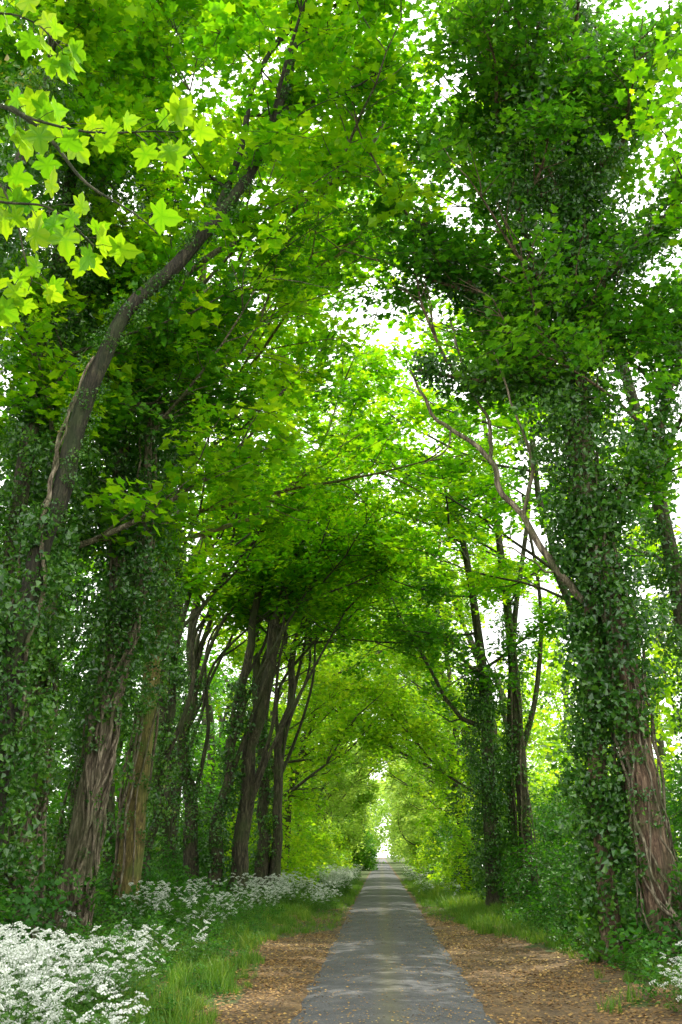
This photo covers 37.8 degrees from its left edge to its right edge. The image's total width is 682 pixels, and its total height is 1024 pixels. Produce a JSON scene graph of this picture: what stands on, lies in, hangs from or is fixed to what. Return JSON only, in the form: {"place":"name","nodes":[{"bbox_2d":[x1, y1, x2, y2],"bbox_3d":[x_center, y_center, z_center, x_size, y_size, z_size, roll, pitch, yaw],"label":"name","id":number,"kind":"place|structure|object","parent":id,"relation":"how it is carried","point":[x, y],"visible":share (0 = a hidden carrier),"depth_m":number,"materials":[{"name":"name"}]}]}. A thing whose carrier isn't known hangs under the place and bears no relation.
{"place":"outdoors","nodes":[
{"label":"outdoors","id":0,"kind":"place"},
{"bbox_2d":[0,0,681,857],"label":"sky","id":1,"kind":"structure","parent":0,"point":[651,5],"materials":[{"name":"white"}]},
{"bbox_2d":[45,857,681,1023],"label":"ground","id":2,"kind":"structure","parent":0,"point":[398,870],"depth_m":17.99,"materials":[{"name":"brown soil"}]},
{"bbox_2d":[0,0,218,326],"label":"sycamore tree","id":3,"kind":"object","parent":2,"relation":"on","point":[16,203],"visible":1,"depth_m":5.31,"materials":[{"name":"green plant"}]},
{"bbox_2d":[0,0,272,379],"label":"sycamore tree","id":4,"kind":"object","parent":2,"relation":"on","point":[81,20],"visible":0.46,"depth_m":24.28,"materials":[{"name":"green plant"}]},
{"bbox_2d":[0,340,295,879],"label":"background woodland","id":5,"kind":"object","parent":2,"relation":"on","point":[217,687],"visible":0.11,"depth_m":63.67,"materials":[{"name":"green plant"}]},
{"bbox_2d":[0,0,374,924],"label":"ivy clad tree","id":6,"kind":"object","parent":2,"relation":"on","point":[28,440],"visible":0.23,"depth_m":25.70,"materials":[{"name":"green plant"}]},
{"bbox_2d":[0,170,390,911],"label":"ivy clad tree","id":7,"kind":"object","parent":2,"relation":"on","point":[324,352],"visible":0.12,"depth_m":27.82,"materials":[{"name":"green plant"}]},
{"bbox_2d":[0,0,406,940],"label":"ivy clad tree","id":8,"kind":"object","parent":2,"relation":"on","point":[228,466],"visible":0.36,"depth_m":25.16,"materials":[{"name":"green plant"}]},
{"bbox_2d":[0,0,458,929],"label":"leaning tree","id":9,"kind":"object","parent":2,"relation":"on","point":[38,538],"visible":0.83,"depth_m":22.90,"materials":[{"name":"green plant"}]},
{"bbox_2d":[0,0,467,938],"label":"ivy clad tree","id":10,"kind":"object","parent":2,"relation":"on","point":[132,590],"visible":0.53,"depth_m":25.96,"materials":[{"name":"green plant"}]},
{"bbox_2d":[146,341,402,881],"bbox_3d":[-3.578,4.223,47.482,15.663,27.757,14.522,-1,-19,2],"label":"sycamore tree","id":11,"kind":"object","parent":2,"relation":"on","point":[199,647],"visible":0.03,"depth_m":47.69,"materials":[{"name":"green plant"}]},
{"bbox_2d":[100,127,462,903],"bbox_3d":[-2.141,0.147,37.290,16.688,29.017,17.732,-1,-19,2],"label":"sycamore tree","id":12,"kind":"object","parent":2,"relation":"on","point":[170,735],"visible":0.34,"depth_m":36.54,"materials":[{"name":"green plant"}]},
{"bbox_2d":[100,10,512,923],"bbox_3d":[-1.114,-3.116,32.044,13.520,31.524,17.821,9,-21,-25],"label":"mossy tree","id":13,"kind":"object","parent":2,"relation":"on","point":[132,838],"visible":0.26,"depth_m":30.89,"materials":[{"name":"green plant"}]},
{"bbox_2d":[188,423,445,875],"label":"sycamore tree","id":14,"kind":"object","parent":2,"relation":"on","point":[338,733],"visible":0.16,"depth_m":55.69,"materials":[{"name":"green plant"}]},
{"bbox_2d":[165,192,473,894],"bbox_3d":[-2.099,2.806,45.674,14.157,29.519,19.766,10,-21,-27],"label":"sycamore tree","id":15,"kind":"object","parent":2,"relation":"on","point":[248,608],"visible":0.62,"depth_m":41.80,"materials":[{"name":"green plant"}]},
{"bbox_2d":[227,597,449,833],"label":"sycamore tree","id":16,"kind":"object","parent":2,"relation":"on","point":[283,710],"visible":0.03,"depth_m":81.14,"materials":[{"name":"green plant"}]},
{"bbox_2d":[0,742,681,970],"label":"hedgerow undergrowth","id":17,"kind":"object","parent":2,"relation":"on","point":[553,870],"visible":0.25,"depth_m":28.05,"materials":[{"name":"green plant"}]},
{"bbox_2d":[0,863,681,1023],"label":"cow parsley","id":18,"kind":"object","parent":2,"relation":"on","point":[23,970],"visible":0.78,"depth_m":13.83,"materials":[{"name":"white plant"}]},
{"bbox_2d":[0,889,681,1023],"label":"verge herbs","id":19,"kind":"object","parent":2,"relation":"on","point":[643,957],"visible":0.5,"depth_m":20.97,"materials":[{"name":"green plant"}]},
{"bbox_2d":[205,412,481,889],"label":"sycamore tree","id":20,"kind":"object","parent":2,"relation":"on","point":[266,856],"visible":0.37,"depth_m":47.99,"materials":[{"name":"green plant"}]},
{"bbox_2d":[300,739,388,864],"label":"sycamore tree","id":21,"kind":"object","parent":2,"relation":"on","point":[353,833],"visible":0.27,"depth_m":114.53,"materials":[{"name":"green plant"}]},
{"bbox_2d":[273,620,420,846],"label":"sycamore tree","id":22,"kind":"object","parent":2,"relation":"on","point":[336,808],"visible":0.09,"depth_m":93.68,"materials":[{"name":"green plant"}]},
{"bbox_2d":[321,770,376,847],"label":"sycamore tree","id":23,"kind":"object","parent":2,"relation":"on","point":[373,796],"visible":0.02,"depth_m":184.81,"materials":[{"name":"green plant"}]},
{"bbox_2d":[205,478,493,869],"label":"sycamore tree","id":24,"kind":"object","parent":2,"relation":"on","point":[288,773],"visible":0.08,"depth_m":64.49,"materials":[{"name":"green plant"}]},
{"bbox_2d":[321,741,377,859],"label":"sycamore tree","id":25,"kind":"object","parent":2,"relation":"on","point":[370,817],"visible":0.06,"depth_m":135.04,"materials":[{"name":"green plant"}]},
{"bbox_2d":[20,875,681,1023],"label":"grass verge","id":26,"kind":"object","parent":2,"relation":"on","point":[465,906],"depth_m":24.00,"materials":[{"name":"green plant"}]},
{"bbox_2d":[333,773,375,848],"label":"sycamore tree","id":27,"kind":"object","parent":2,"relation":"on","point":[369,822],"depth_m":160.74,"materials":[{"name":"green plant"}]},
{"bbox_2d":[341,818,380,870],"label":"hawthorn bush","id":28,"kind":"object","parent":2,"relation":"on","point":[366,863],"visible":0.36,"depth_m":131.03,"materials":[{"name":"green plant"}]},
{"bbox_2d":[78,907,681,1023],"bbox_3d":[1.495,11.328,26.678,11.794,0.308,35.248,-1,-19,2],"label":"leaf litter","id":29,"kind":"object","parent":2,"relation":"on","point":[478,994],"visible":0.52,"depth_m":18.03,"materials":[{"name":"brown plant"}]},
{"bbox_2d":[222,746,547,893],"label":"lane side shrubs","id":30,"kind":"object","parent":2,"relation":"on","point":[307,836],"visible":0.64,"depth_m":63.24,"materials":[{"name":"green plant"}]},
{"bbox_2d":[268,542,501,884],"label":"sycamore tree","id":31,"kind":"object","parent":2,"relation":"on","point":[371,738],"visible":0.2,"depth_m":63.66,"materials":[{"name":"green plant"}]},
{"bbox_2d":[214,762,562,863],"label":"distant trees","id":32,"kind":"object","parent":2,"relation":"on","point":[380,814],"visible":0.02,"depth_m":221.92,"materials":[{"name":"green plant"}]},
{"bbox_2d":[222,381,580,906],"bbox_3d":[3.200,4.938,41.049,16.922,22.079,17.211,-1,-19,2],"label":"ivy clad tree","id":33,"kind":"object","parent":2,"relation":"on","point":[484,708],"visible":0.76,"depth_m":42.18,"materials":[{"name":"green plant"}]},
{"bbox_2d":[385,776,421,853],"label":"sycamore tree","id":34,"kind":"object","parent":2,"relation":"on","point":[390,833],"visible":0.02,"depth_m":187.04,"materials":[{"name":"green plant"}]},
{"bbox_2d":[387,739,423,857],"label":"sycamore tree","id":35,"kind":"object","parent":2,"relation":"on","point":[395,830],"visible":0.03,"depth_m":154.88,"materials":[{"name":"green plant"}]},
{"bbox_2d":[264,380,547,850],"bbox_3d":[2.896,7.316,57.031,21.075,28.190,14.798,-1,-19,2],"label":"sycamore tree","id":36,"kind":"object","parent":2,"relation":"on","point":[427,733],"visible":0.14,"depth_m":56.37,"materials":[{"name":"green plant"}]},
{"bbox_2d":[365,711,448,863],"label":"sycamore tree","id":37,"kind":"object","parent":2,"relation":"on","point":[412,845],"visible":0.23,"depth_m":115.30,"materials":[{"name":"green plant"}]},
{"bbox_2d":[343,604,480,836],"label":"sycamore tree","id":38,"kind":"object","parent":2,"relation":"on","point":[421,793],"visible":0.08,"depth_m":80.23,"materials":[{"name":"green plant"}]},
{"bbox_2d":[351,619,475,842],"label":"sycamore tree","id":39,"kind":"object","parent":2,"relation":"on","point":[407,806],"visible":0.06,"depth_m":92.03,"materials":[{"name":"green plant"}]},
{"bbox_2d":[385,754,445,859],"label":"sycamore tree","id":40,"kind":"object","parent":2,"relation":"on","point":[401,849],"visible":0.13,"depth_m":134.57,"materials":[{"name":"green plant"}]},
{"bbox_2d":[268,223,619,816],"bbox_3d":[4.935,2.569,39.807,16.202,25.755,17.101,-1,-19,2],"label":"sycamore tree","id":41,"kind":"object","parent":2,"relation":"on","point":[407,390],"visible":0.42,"depth_m":37.12,"materials":[{"name":"green plant"}]},
{"bbox_2d":[277,0,681,962],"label":"ivy clad tree","id":42,"kind":"object","parent":2,"relation":"on","point":[551,316],"visible":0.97,"depth_m":23.69,"materials":[{"name":"green plant"}]},
{"bbox_2d":[371,330,615,903],"bbox_3d":[7.364,4.223,46.455,12.476,26.924,17.713,-1,-19,2],"label":"sycamore tree","id":43,"kind":"object","parent":2,"relation":"on","point":[521,777],"visible":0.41,"depth_m":43.46,"materials":[{"name":"green plant"}]},
{"bbox_2d":[309,0,681,809],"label":"sycamore tree","id":44,"kind":"object","parent":2,"relation":"on","point":[667,550],"visible":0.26,"depth_m":28.15,"materials":[{"name":"green plant"}]},
{"bbox_2d":[459,447,681,892],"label":"background woodland","id":45,"kind":"object","parent":2,"relation":"on","point":[546,685],"visible":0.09,"depth_m":65.83,"materials":[{"name":"green plant"}]},
{"bbox_2d":[289,859,495,1023],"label":"country road","id":46,"kind":"structure","parent":0,"point":[383,891],"depth_m":18.93,"materials":[{"name":"grey asphalt"}]},
{"bbox_2d":[243,908,566,1023],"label":"leaves on road","id":47,"kind":"object","parent":46,"relation":"on","point":[391,987],"visible":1,"depth_m":16.81,"materials":[{"name":"brown plant"}]}
]}

